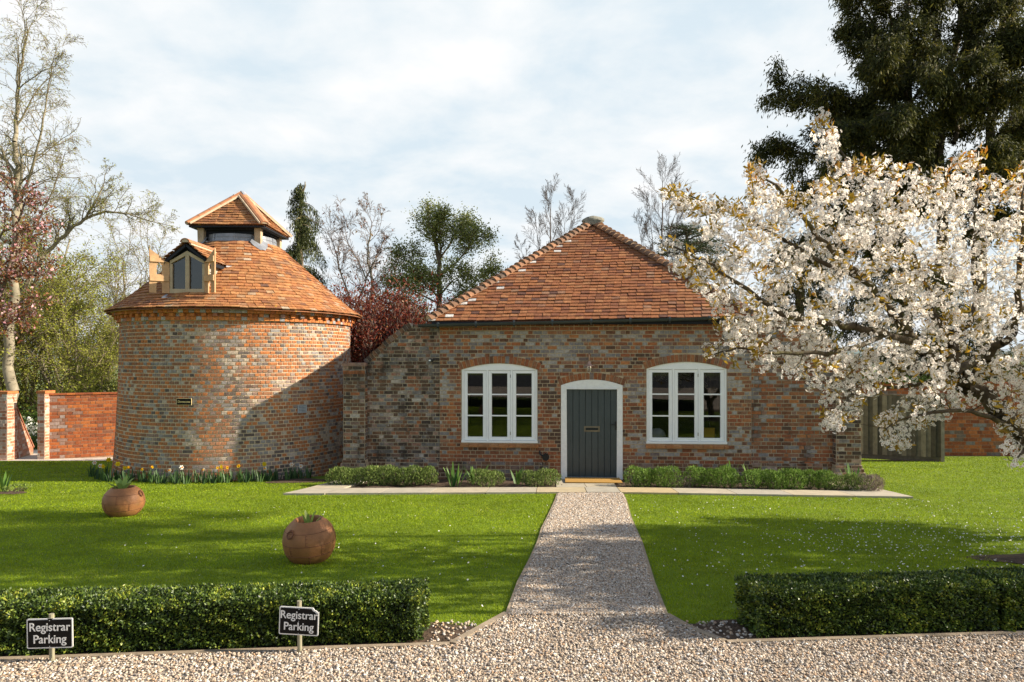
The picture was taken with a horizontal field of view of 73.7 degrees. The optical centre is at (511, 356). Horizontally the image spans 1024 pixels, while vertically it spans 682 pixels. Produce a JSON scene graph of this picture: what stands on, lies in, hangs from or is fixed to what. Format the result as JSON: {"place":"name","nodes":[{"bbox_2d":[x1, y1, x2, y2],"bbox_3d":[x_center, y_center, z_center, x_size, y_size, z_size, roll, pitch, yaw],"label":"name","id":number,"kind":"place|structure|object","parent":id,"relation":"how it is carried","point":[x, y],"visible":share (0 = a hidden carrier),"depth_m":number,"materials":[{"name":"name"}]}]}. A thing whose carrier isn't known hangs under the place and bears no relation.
{"place":"outdoors","nodes":[
{"label":"outdoors","id":0,"kind":"place"},
{"bbox_2d":[1,449,112,460],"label":"gravel yard","id":1,"kind":"structure","parent":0,"point":[33,457],"depth_m":20.86,"materials":[{"name":"gravel"}]},
{"bbox_2d":[0,358,65,435],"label":"undergrowth shrub","id":2,"kind":"object","parent":1,"relation":"on","point":[24,397],"visible":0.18,"depth_m":25.48,"materials":[{"name":"green plant"}]},
{"bbox_2d":[36,390,116,458],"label":"garden wall","id":3,"kind":"structure","parent":1,"relation":"on","point":[76,425],"depth_m":21.41,"materials":[{"name":"brick"}]},
{"bbox_2d":[284,182,329,286],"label":"weeping conifer","id":4,"kind":"object","parent":1,"relation":"on","point":[301,224],"visible":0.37,"depth_m":25.90,"materials":[{"name":"green plant"}]},
{"bbox_2d":[309,191,406,339],"bbox_3d":[-6.495,-3.388,28.869,3.700,7.164,3.447,0,0,42],"label":"bare tree","id":5,"kind":"object","parent":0,"point":[370,266],"visible":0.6,"depth_m":28.96,"materials":[{"name":"brown plant"}]},
{"bbox_2d":[0,456,1023,626],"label":"lawn","id":6,"kind":"structure","parent":0,"point":[481,550],"depth_m":8.12,"materials":[{"name":"plant"}]},
{"bbox_2d":[0,472,11,491],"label":"iris clump","id":7,"kind":"object","parent":6,"relation":"on","point":[3,482],"visible":0.77,"depth_m":12.76,"materials":[{"name":"plant"}]},
{"bbox_2d":[0,491,26,493],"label":"soil patch","id":8,"kind":"object","parent":6,"relation":"on","point":[11,492],"visible":1,"depth_m":12.42,"materials":[{"name":"soil"}]},
{"bbox_2d":[2,483,35,491],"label":"rosemary bush","id":9,"kind":"object","parent":8,"relation":"on","point":[17,488],"visible":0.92,"depth_m":12.71,"materials":[{"name":"green plant"}]},
{"bbox_2d":[0,166,64,342],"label":"crab apple tree","id":10,"kind":"object","parent":6,"relation":"on","point":[18,230],"visible":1,"depth_m":13.91,"materials":[{"name":"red plant"}]},
{"bbox_2d":[27,613,72,661],"bbox_3d":[-2.746,1.728,4.070,0.269,0.388,0.039,0,0,-2],"label":"parking sign","id":11,"kind":"object","parent":6,"relation":"on","point":[51,633],"visible":1,"depth_m":4.05,"materials":[{"name":"black wood"}]},
{"bbox_2d":[92,466,100,479],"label":"daffodil","id":12,"kind":"object","parent":6,"relation":"on","point":[97,475],"visible":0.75,"depth_m":14.96,"materials":[{"name":"green plant"}]},
{"bbox_2d":[99,468,108,480],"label":"daffodil","id":13,"kind":"object","parent":6,"relation":"on","point":[103,477],"visible":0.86,"depth_m":14.63,"materials":[{"name":"green plant"}]},
{"bbox_2d":[103,468,119,481],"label":"daffodil","id":14,"kind":"object","parent":6,"relation":"on","point":[110,478],"visible":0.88,"depth_m":14.51,"materials":[{"name":"green plant"}]},
{"bbox_2d":[101,485,145,516],"bbox_3d":[-5.596,2.083,9.843,0.561,0.416,0.556,0,0,0],"label":"pot","id":15,"kind":"object","parent":6,"relation":"on","point":[129,500],"visible":1,"depth_m":9.65,"materials":[{"name":"ceramic"}]},
{"bbox_2d":[108,476,134,488],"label":"tulip plant","id":16,"kind":"object","parent":15,"relation":"on","point":[120,484],"visible":0.76,"depth_m":9.85,"materials":[{"name":"plant"}]},
{"bbox_2d":[148,469,155,482],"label":"daffodil","id":17,"kind":"object","parent":6,"relation":"on","point":[150,479],"visible":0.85,"depth_m":14.37,"materials":[{"name":"green plant"}]},
{"bbox_2d":[154,469,162,483],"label":"daffodil","id":18,"kind":"object","parent":6,"relation":"on","point":[157,480],"visible":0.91,"depth_m":14.11,"materials":[{"name":"green plant"}]},
{"bbox_2d":[157,471,168,483],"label":"daffodil","id":19,"kind":"object","parent":6,"relation":"on","point":[164,480],"visible":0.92,"depth_m":14.11,"materials":[{"name":"green plant"}]},
{"bbox_2d":[171,470,181,483],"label":"daffodil","id":20,"kind":"object","parent":6,"relation":"on","point":[176,480],"visible":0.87,"depth_m":14.05,"materials":[{"name":"green plant"}]},
{"bbox_2d":[180,470,190,483],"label":"daffodil","id":21,"kind":"object","parent":6,"relation":"on","point":[186,480],"visible":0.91,"depth_m":14.07,"materials":[{"name":"green plant"}]},
{"bbox_2d":[193,470,201,482],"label":"daffodil","id":22,"kind":"object","parent":6,"relation":"on","point":[196,480],"visible":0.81,"depth_m":14.36,"materials":[{"name":"green plant"}]},
{"bbox_2d":[198,470,209,483],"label":"daffodil","id":23,"kind":"object","parent":6,"relation":"on","point":[203,479],"visible":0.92,"depth_m":14.12,"materials":[{"name":"green plant"}]},
{"bbox_2d":[208,469,217,483],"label":"daffodil","id":24,"kind":"object","parent":6,"relation":"on","point":[213,480],"visible":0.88,"depth_m":14.13,"materials":[{"name":"green plant"}]},
{"bbox_2d":[216,469,225,482],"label":"daffodil","id":25,"kind":"object","parent":6,"relation":"on","point":[220,480],"visible":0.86,"depth_m":14.23,"materials":[{"name":"green plant"}]},
{"bbox_2d":[220,470,232,482],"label":"daffodil","id":26,"kind":"object","parent":6,"relation":"on","point":[224,478],"visible":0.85,"depth_m":14.24,"materials":[{"name":"green plant"}]},
{"bbox_2d":[240,469,250,482],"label":"daffodil","id":27,"kind":"object","parent":6,"relation":"on","point":[245,480],"visible":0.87,"depth_m":14.36,"materials":[{"name":"green plant"}]},
{"bbox_2d":[254,470,264,481],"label":"daffodil","id":28,"kind":"object","parent":6,"relation":"on","point":[259,479],"visible":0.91,"depth_m":14.46,"materials":[{"name":"green plant"}]},
{"bbox_2d":[279,600,318,652],"bbox_3d":[-1.315,1.724,4.230,0.252,0.421,0.040,0,0,3],"label":"parking sign","id":29,"kind":"object","parent":6,"relation":"on","point":[299,620],"visible":1,"depth_m":4.21,"materials":[{"name":"black wood"}]},
{"bbox_2d":[266,478,333,482],"bbox_3d":[-4.455,2.666,14.714,1.577,0.087,1.100,0,0,0],"label":"soil patch","id":30,"kind":"object","parent":6,"relation":"on","point":[297,480],"visible":0.78,"depth_m":14.53,"materials":[{"name":"soil"}]},
{"bbox_2d":[284,468,291,479],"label":"daffodil","id":31,"kind":"object","parent":30,"relation":"on","point":[286,476],"visible":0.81,"depth_m":14.76,"materials":[{"name":"green plant"}]},
{"bbox_2d":[282,515,335,564],"bbox_3d":[-2.032,1.838,6.847,0.522,0.432,0.522,-2,3,0],"label":"pot","id":32,"kind":"object","parent":6,"relation":"on","point":[313,541],"visible":0.99,"depth_m":6.66,"materials":[{"name":"ceramic"}]},
{"bbox_2d":[300,510,319,522],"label":"tulip plant","id":33,"kind":"object","parent":32,"relation":"on","point":[306,518],"visible":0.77,"depth_m":6.82,"materials":[{"name":"plant"}]},
{"bbox_2d":[324,465,369,484],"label":"rosemary bush","id":34,"kind":"object","parent":6,"relation":"on","point":[348,473],"visible":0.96,"depth_m":13.61,"materials":[{"name":"green plant"}]},
{"bbox_2d":[320,266,454,362],"bbox_3d":[-3.680,0.026,19.543,4.543,5.392,4.286,0,0,0],"label":"red bush","id":35,"kind":"object","parent":6,"relation":"on","point":[376,331],"visible":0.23,"depth_m":19.11,"materials":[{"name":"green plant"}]},
{"bbox_2d":[0,619,1020,656],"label":"soil bed","id":36,"kind":"object","parent":6,"relation":"on","point":[428,634],"visible":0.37,"depth_m":4.55,"materials":[{"name":"soil"}]},
{"bbox_2d":[0,576,431,656],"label":"box hedge","id":37,"kind":"object","parent":36,"relation":"on","point":[143,618],"visible":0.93,"depth_m":4.32,"materials":[{"name":"green plant"}]},
{"bbox_2d":[427,620,753,641],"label":"soil stones","id":38,"kind":"object","parent":36,"relation":"on","point":[472,624],"visible":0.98,"depth_m":4.66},
{"bbox_2d":[960,564,1023,631],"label":"box hedge","id":39,"kind":"object","parent":36,"relation":"on","point":[1008,581],"visible":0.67,"depth_m":4.67,"materials":[{"name":"green plant"}]},
{"bbox_2d":[129,498,1023,605],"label":"fallen petals","id":40,"kind":"object","parent":6,"relation":"on","point":[836,540],"visible":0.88,"depth_m":7.75,"materials":[{"name":"plant"}]},
{"bbox_2d":[418,216,758,480],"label":"brick cottage","id":41,"kind":"structure","parent":6,"relation":"on","point":[520,341],"depth_m":14.85,"materials":[{"name":"red brick"}]},
{"bbox_2d":[461,363,537,442],"bbox_3d":[-0.271,1.012,14.990,1.676,1.731,0.158,0,0,4],"label":"window","id":42,"kind":"structure","parent":41,"relation":"in","point":[487,370],"depth_m":14.95,"materials":[{"name":"white paint"}]},
{"bbox_2d":[584,353,594,372],"bbox_3d":[1.653,0.138,14.627,0.250,0.434,0.296,0,0,4],"label":"wall lamp","id":43,"kind":"object","parent":41,"relation":"attached to","point":[588,363],"visible":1,"depth_m":14.57,"materials":[{"name":"grey metal"}]},
{"bbox_2d":[567,389,616,476],"bbox_3d":[1.729,1.652,14.801,1.087,1.900,0.136,0,0,4],"label":"door","id":44,"kind":"structure","parent":41,"relation":"in","point":[591,413],"depth_m":14.81,"materials":[{"name":"paint"}]},
{"bbox_2d":[652,428,665,436],"bbox_3d":[3.148,1.748,15.000,0.478,0.364,0.201,0,0,0],"label":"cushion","id":45,"kind":"object","parent":41,"relation":"in","point":[657,432],"visible":0.33,"depth_m":14.93,"materials":[{"name":"fabric"}]},
{"bbox_2d":[646,362,726,443],"bbox_3d":[3.749,0.988,14.709,1.710,1.754,0.158,0,0,4],"label":"window","id":46,"kind":"structure","parent":41,"relation":"in","point":[672,438],"depth_m":14.66,"materials":[{"name":"white paint"}]},
{"bbox_2d":[704,427,714,437],"bbox_3d":[4.232,1.718,14.902,0.340,0.340,0.204,0,0,4],"label":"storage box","id":47,"kind":"object","parent":41,"relation":"in","point":[709,432],"visible":0.54,"depth_m":14.80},
{"bbox_2d":[349,478,851,490],"bbox_3d":[1.601,2.587,13.866,9.689,0.233,2.167,0,0,3],"label":"flower bed","id":48,"kind":"object","parent":6,"relation":"on","point":[442,483],"visible":0.38,"depth_m":13.55,"materials":[{"name":"soil"}]},
{"bbox_2d":[360,464,402,485],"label":"rosemary bush","id":49,"kind":"object","parent":48,"relation":"on","point":[381,470],"visible":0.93,"depth_m":13.60,"materials":[{"name":"green plant"}]},
{"bbox_2d":[395,464,438,486],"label":"rosemary bush","id":50,"kind":"object","parent":48,"relation":"on","point":[419,476],"visible":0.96,"depth_m":13.54,"materials":[{"name":"green plant"}]},
{"bbox_2d":[443,462,466,486],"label":"iris clump","id":51,"kind":"object","parent":48,"relation":"on","point":[454,478],"visible":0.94,"depth_m":13.57,"materials":[{"name":"plant"}]},
{"bbox_2d":[465,465,488,483],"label":"iris clump","id":52,"kind":"object","parent":48,"relation":"on","point":[472,478],"visible":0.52,"depth_m":14.00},
{"bbox_2d":[467,468,505,486],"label":"lavender bush","id":53,"kind":"object","parent":48,"relation":"on","point":[488,474],"visible":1,"depth_m":13.53,"materials":[{"name":"green plant"}]},
{"bbox_2d":[510,467,525,484],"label":"iris clump","id":54,"kind":"object","parent":48,"relation":"on","point":[517,482],"visible":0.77,"depth_m":13.76,"materials":[{"name":"plant"}]},
{"bbox_2d":[519,467,561,486],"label":"lavender bush","id":55,"kind":"object","parent":48,"relation":"on","point":[545,476],"visible":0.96,"depth_m":13.47,"materials":[{"name":"green plant"}]},
{"bbox_2d":[623,465,683,487],"bbox_3d":[2.787,2.352,13.419,1.213,0.470,0.618,0,0,7],"label":"lavender bush","id":56,"kind":"object","parent":48,"relation":"on","point":[654,472],"visible":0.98,"depth_m":13.33,"materials":[{"name":"green plant"}]},
{"bbox_2d":[675,475,695,487],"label":"lavender bush","id":57,"kind":"object","parent":48,"relation":"on","point":[685,485],"visible":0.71,"depth_m":13.32,"materials":[{"name":"green plant"}]},
{"bbox_2d":[683,465,741,487],"bbox_3d":[3.904,2.338,13.341,1.106,0.482,0.687,0,0,0],"label":"lavender bush","id":58,"kind":"object","parent":48,"relation":"on","point":[704,481],"visible":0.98,"depth_m":13.24,"materials":[{"name":"green plant"}]},
{"bbox_2d":[739,468,797,489],"bbox_3d":[4.914,2.348,13.081,1.117,0.432,0.721,0,0,0],"label":"lavender bush","id":59,"kind":"object","parent":48,"relation":"on","point":[770,478],"visible":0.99,"depth_m":12.99,"materials":[{"name":"green plant"}]},
{"bbox_2d":[781,468,838,489],"bbox_3d":[5.651,2.323,13.004,1.021,0.465,0.723,0,0,0],"label":"lavender bush","id":60,"kind":"object","parent":48,"relation":"on","point":[802,474],"visible":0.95,"depth_m":12.90,"materials":[{"name":"green plant"}]},
{"bbox_2d":[822,472,873,490],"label":"lavender bush","id":61,"kind":"object","parent":48,"relation":"on","point":[853,477],"visible":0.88,"depth_m":12.72,"materials":[{"name":"green plant"}]},
{"bbox_2d":[733,567,1000,637],"bbox_3d":[2.450,1.715,4.768,1.798,0.405,0.505,0,0,-5],"label":"box hedge","id":62,"kind":"object","parent":6,"relation":"on","point":[835,603],"visible":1,"depth_m":4.59,"materials":[{"name":"green plant"}]},
{"bbox_2d":[851,473,886,490],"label":"lavender bush","id":63,"kind":"object","parent":6,"relation":"on","point":[879,480],"visible":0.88,"depth_m":12.63,"materials":[{"name":"grey plant"}]},
{"bbox_2d":[861,393,944,461],"bbox_3d":[11.690,2.151,20.560,2.292,2.160,0.157,0,0,21],"label":"wooden fence","id":64,"kind":"object","parent":6,"relation":"on","point":[929,443],"visible":0.54,"depth_m":20.51,"materials":[{"name":"wood"}]},
{"bbox_2d":[965,553,1023,563],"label":"soil patch","id":65,"kind":"object","parent":6,"relation":"on","point":[1015,558],"visible":0.9,"depth_m":6.92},
{"bbox_2d":[654,106,1023,468],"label":"cherry tree","id":66,"kind":"object","parent":65,"relation":"on","point":[998,410],"visible":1,"depth_m":6.05,"materials":[{"name":"white plant"}]},
{"bbox_2d":[0,615,1023,681],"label":"gravel drive","id":67,"kind":"structure","parent":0,"point":[514,675],"depth_m":4.06,"materials":[{"name":"gravel"}]},
{"bbox_2d":[0,612,1023,681],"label":"gravel stones","id":68,"kind":"object","parent":67,"relation":"on","point":[92,667],"visible":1,"depth_m":4.07,"materials":[{"name":"gravel"}]},
{"bbox_2d":[0,361,1023,435],"bbox_3d":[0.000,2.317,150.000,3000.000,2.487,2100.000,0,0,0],"label":"ground","id":69,"kind":"structure","parent":0,"point":[117,377],"depth_m":123.17,"materials":[{"name":"plant"}]},
{"bbox_2d":[0,391,33,459],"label":"garden wall","id":70,"kind":"structure","parent":69,"relation":"on","point":[16,442],"depth_m":20.80,"materials":[{"name":"brick"}]},
{"bbox_2d":[0,276,48,386],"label":"budding tree","id":71,"kind":"object","parent":69,"relation":"on","point":[2,348],"visible":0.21,"depth_m":25.34,"materials":[{"name":"red plant"}]},
{"bbox_2d":[20,395,37,449],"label":"gate shrub","id":72,"kind":"object","parent":69,"relation":"on","point":[31,427],"visible":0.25,"depth_m":24.23,"materials":[{"name":"plant"}]},
{"bbox_2d":[0,0,95,398],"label":"birch tree","id":73,"kind":"object","parent":69,"relation":"on","point":[9,376],"visible":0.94,"depth_m":23.87,"materials":[{"name":"beige plant"}]},
{"bbox_2d":[0,364,103,422],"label":"undergrowth shrub","id":74,"kind":"object","parent":69,"relation":"on","point":[32,384],"visible":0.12,"depth_m":26.44,"materials":[{"name":"green plant"}]},
{"bbox_2d":[0,219,124,416],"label":"budding tree","id":75,"kind":"object","parent":69,"relation":"on","point":[72,283],"visible":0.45,"depth_m":25.93,"materials":[{"name":"green plant"}]},
{"bbox_2d":[0,252,129,392],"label":"budding tree","id":76,"kind":"object","parent":69,"relation":"on","point":[79,351],"visible":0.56,"depth_m":26.21,"materials":[{"name":"green plant"}]},
{"bbox_2d":[17,347,117,415],"bbox_3d":[-17.133,1.792,25.909,4.895,4.310,3.691,0,0,0],"label":"undergrowth shrub","id":77,"kind":"object","parent":69,"relation":"on","point":[79,386],"visible":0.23,"depth_m":25.71,"materials":[{"name":"green plant"}]},
{"bbox_2d":[33,319,118,391],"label":"budding tree","id":78,"kind":"object","parent":69,"relation":"on","point":[99,366],"visible":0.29,"depth_m":28.77,"materials":[{"name":"green plant"}]},
{"bbox_2d":[0,160,158,389],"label":"budding tree","id":79,"kind":"object","parent":69,"relation":"on","point":[67,248],"visible":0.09,"depth_m":31.69,"materials":[{"name":"brown plant"}]},
{"bbox_2d":[50,358,117,392],"bbox_3d":[-16.188,1.734,26.947,3.671,3.981,3.132,0,0,0],"label":"undergrowth shrub","id":80,"kind":"object","parent":69,"relation":"on","point":[105,384],"visible":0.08,"depth_m":26.82,"materials":[{"name":"green plant"}]},
{"bbox_2d":[0,158,182,339],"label":"leaning tree","id":81,"kind":"object","parent":69,"relation":"on","point":[90,211],"visible":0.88,"depth_m":25.42,"materials":[{"name":"brown plant"}]},
{"bbox_2d":[25,247,160,391],"bbox_3d":[-20.081,-1.349,32.812,7.810,8.175,5.468,0,0,0],"label":"budding tree","id":82,"kind":"object","parent":69,"relation":"on","point":[122,293],"visible":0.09,"depth_m":32.30,"materials":[{"name":"green plant"}]},
{"bbox_2d":[42,200,174,368],"bbox_3d":[-18.342,-2.664,34.036,6.160,10.838,8.183,0,0,28],"label":"budding tree","id":83,"kind":"object","parent":69,"relation":"on","point":[136,249],"visible":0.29,"depth_m":33.48,"materials":[{"name":"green plant"}]},
{"bbox_2d":[0,641,449,660],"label":"timber edging","id":84,"kind":"object","parent":69,"relation":"on","point":[8,658],"visible":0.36,"depth_m":4.23,"materials":[{"name":"wood"}]},
{"bbox_2d":[104,191,361,481],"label":"dovecote","id":85,"kind":"structure","parent":69,"relation":"on","point":[236,321],"depth_m":14.95,"materials":[{"name":"brick"}]},
{"bbox_2d":[176,398,191,404],"bbox_3d":[-6.991,0.958,14.551,0.330,0.144,0.022,0,0,3],"label":"name plaque","id":86,"kind":"object","parent":85,"relation":"attached to","point":[183,401],"visible":1,"depth_m":14.54,"materials":[{"name":"black metal"}]},
{"bbox_2d":[340,323,439,479],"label":"screen wall","id":87,"kind":"structure","parent":69,"relation":"on","point":[391,400],"depth_m":15.08,"materials":[{"name":"brick"}]},
{"bbox_2d":[376,192,507,324],"bbox_3d":[-2.797,-2.571,26.782,5.506,7.934,4.074,0,0,0],"label":"holly oak","id":88,"kind":"object","parent":69,"relation":"on","point":[438,221],"visible":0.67,"depth_m":26.51,"materials":[{"name":"green plant"}]},
{"bbox_2d":[450,612,506,643],"bbox_3d":[-0.213,1.914,4.713,0.052,0.160,0.748,0,0,28],"label":"timber edging","id":89,"kind":"object","parent":69,"relation":"on","point":[476,628],"visible":0.36,"depth_m":4.66,"materials":[{"name":"wood"}]},
{"bbox_2d":[506,493,557,611],"bbox_3d":[0.396,2.228,8.675,0.053,0.683,7.309,0,0,7],"label":"timber edging","id":90,"kind":"object","parent":69,"relation":"on","point":[521,576],"visible":0.41,"depth_m":6.60,"materials":[{"name":"wood"}]},
{"bbox_2d":[512,174,586,260],"bbox_3d":[1.738,-3.796,29.880,2.988,8.365,2.631,0,0,-26],"label":"bare birch","id":91,"kind":"object","parent":69,"relation":"on","point":[572,224],"visible":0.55,"depth_m":29.76,"materials":[{"name":"plant"}]},
{"bbox_2d":[623,493,667,613],"bbox_3d":[1.562,2.226,8.650,0.054,0.687,7.360,0,0,7],"label":"timber edging","id":92,"kind":"object","parent":69,"relation":"on","point":[654,583],"visible":0.43,"depth_m":6.40,"materials":[{"name":"wood"}]},
{"bbox_2d":[633,152,696,261],"bbox_3d":[6.702,-4.458,30.838,2.702,9.716,2.792,0,0,0],"label":"bare birch","id":93,"kind":"object","parent":69,"relation":"on","point":[644,227],"visible":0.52,"depth_m":30.70,"materials":[{"name":"plant"}]},
{"bbox_2d":[665,613,727,641],"bbox_3d":[1.243,1.913,4.704,0.081,0.154,0.642,0,0,-23],"label":"timber edging","id":94,"kind":"object","parent":69,"relation":"on","point":[681,622],"visible":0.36,"depth_m":4.62,"materials":[{"name":"wood"}]},
{"bbox_2d":[648,221,752,300],"bbox_3d":[8.339,-2.909,32.199,5.300,6.636,7.183,0,0,30],"label":"background tree","id":95,"kind":"object","parent":69,"relation":"on","point":[696,244],"visible":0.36,"depth_m":31.47,"materials":[{"name":"green plant"}]},
{"bbox_2d":[757,229,848,360],"bbox_3d":[10.343,-1.690,24.541,3.755,5.905,2.029,0,0,0],"label":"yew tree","id":96,"kind":"object","parent":69,"relation":"on","point":[798,295],"visible":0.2,"depth_m":24.32,"materials":[{"name":"green plant"}]},
{"bbox_2d":[751,318,865,481],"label":"screen wall","id":97,"kind":"structure","parent":69,"relation":"on","point":[786,431],"depth_m":14.50,"materials":[{"name":"brick"}]},
{"bbox_2d":[726,630,1023,643],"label":"timber edging","id":98,"kind":"object","parent":69,"relation":"on","point":[866,636],"visible":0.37,"depth_m":4.50,"materials":[{"name":"wood"}]},
{"bbox_2d":[741,0,1023,379],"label":"conifer tree","id":99,"kind":"object","parent":69,"relation":"on","point":[896,62],"visible":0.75,"depth_m":24.06,"materials":[{"name":"green plant"}]},
{"bbox_2d":[834,252,1023,381],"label":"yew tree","id":100,"kind":"object","parent":69,"relation":"on","point":[851,305],"visible":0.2,"depth_m":24.84,"materials":[{"name":"green plant"}]},
{"bbox_2d":[861,382,1023,455],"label":"boundary wall","id":101,"kind":"structure","parent":69,"relation":"on","point":[968,434],"depth_m":22.52,"materials":[{"name":"brick"}]},
{"bbox_2d":[862,374,934,383],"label":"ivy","id":102,"kind":"object","parent":101,"relation":"on","point":[918,377],"visible":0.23,"depth_m":22.54,"materials":[{"name":"plant"}]},
{"bbox_2d":[0,0,1023,350],"label":"sky","id":103,"kind":"structure","parent":0,"point":[197,104],"materials":[{"name":"white"}]},
{"bbox_2d":[17,346,1022,360],"bbox_3d":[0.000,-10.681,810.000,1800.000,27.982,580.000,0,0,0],"label":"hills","id":104,"kind":"structure","parent":0,"point":[858,351],"depth_m":599.81,"materials":[{"name":"plant"}]},
{"bbox_2d":[509,492,664,614],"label":"gravel path","id":105,"kind":"structure","parent":0,"point":[589,572],"depth_m":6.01,"materials":[{"name":"gravel"}]},
{"bbox_2d":[283,479,912,498],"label":"flagstone path","id":106,"kind":"structure","parent":0,"point":[341,489],"depth_m":12.45,"materials":[{"name":"stone"}]},
{"bbox_2d":[565,477,622,482],"bbox_3d":[1.692,2.576,14.261,1.160,0.018,0.800,0,-3,4],"label":"door mat","id":107,"kind":"object","parent":106,"relation":"on","point":[589,480],"depth_m":14.15,"materials":[{"name":"fabric"}]},
{"bbox_2d":[839,464,858,481],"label":"iris clump","id":108,"kind":"object","parent":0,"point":[848,469],"visible":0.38,"depth_m":13.43,"materials":[{"name":"plant"}]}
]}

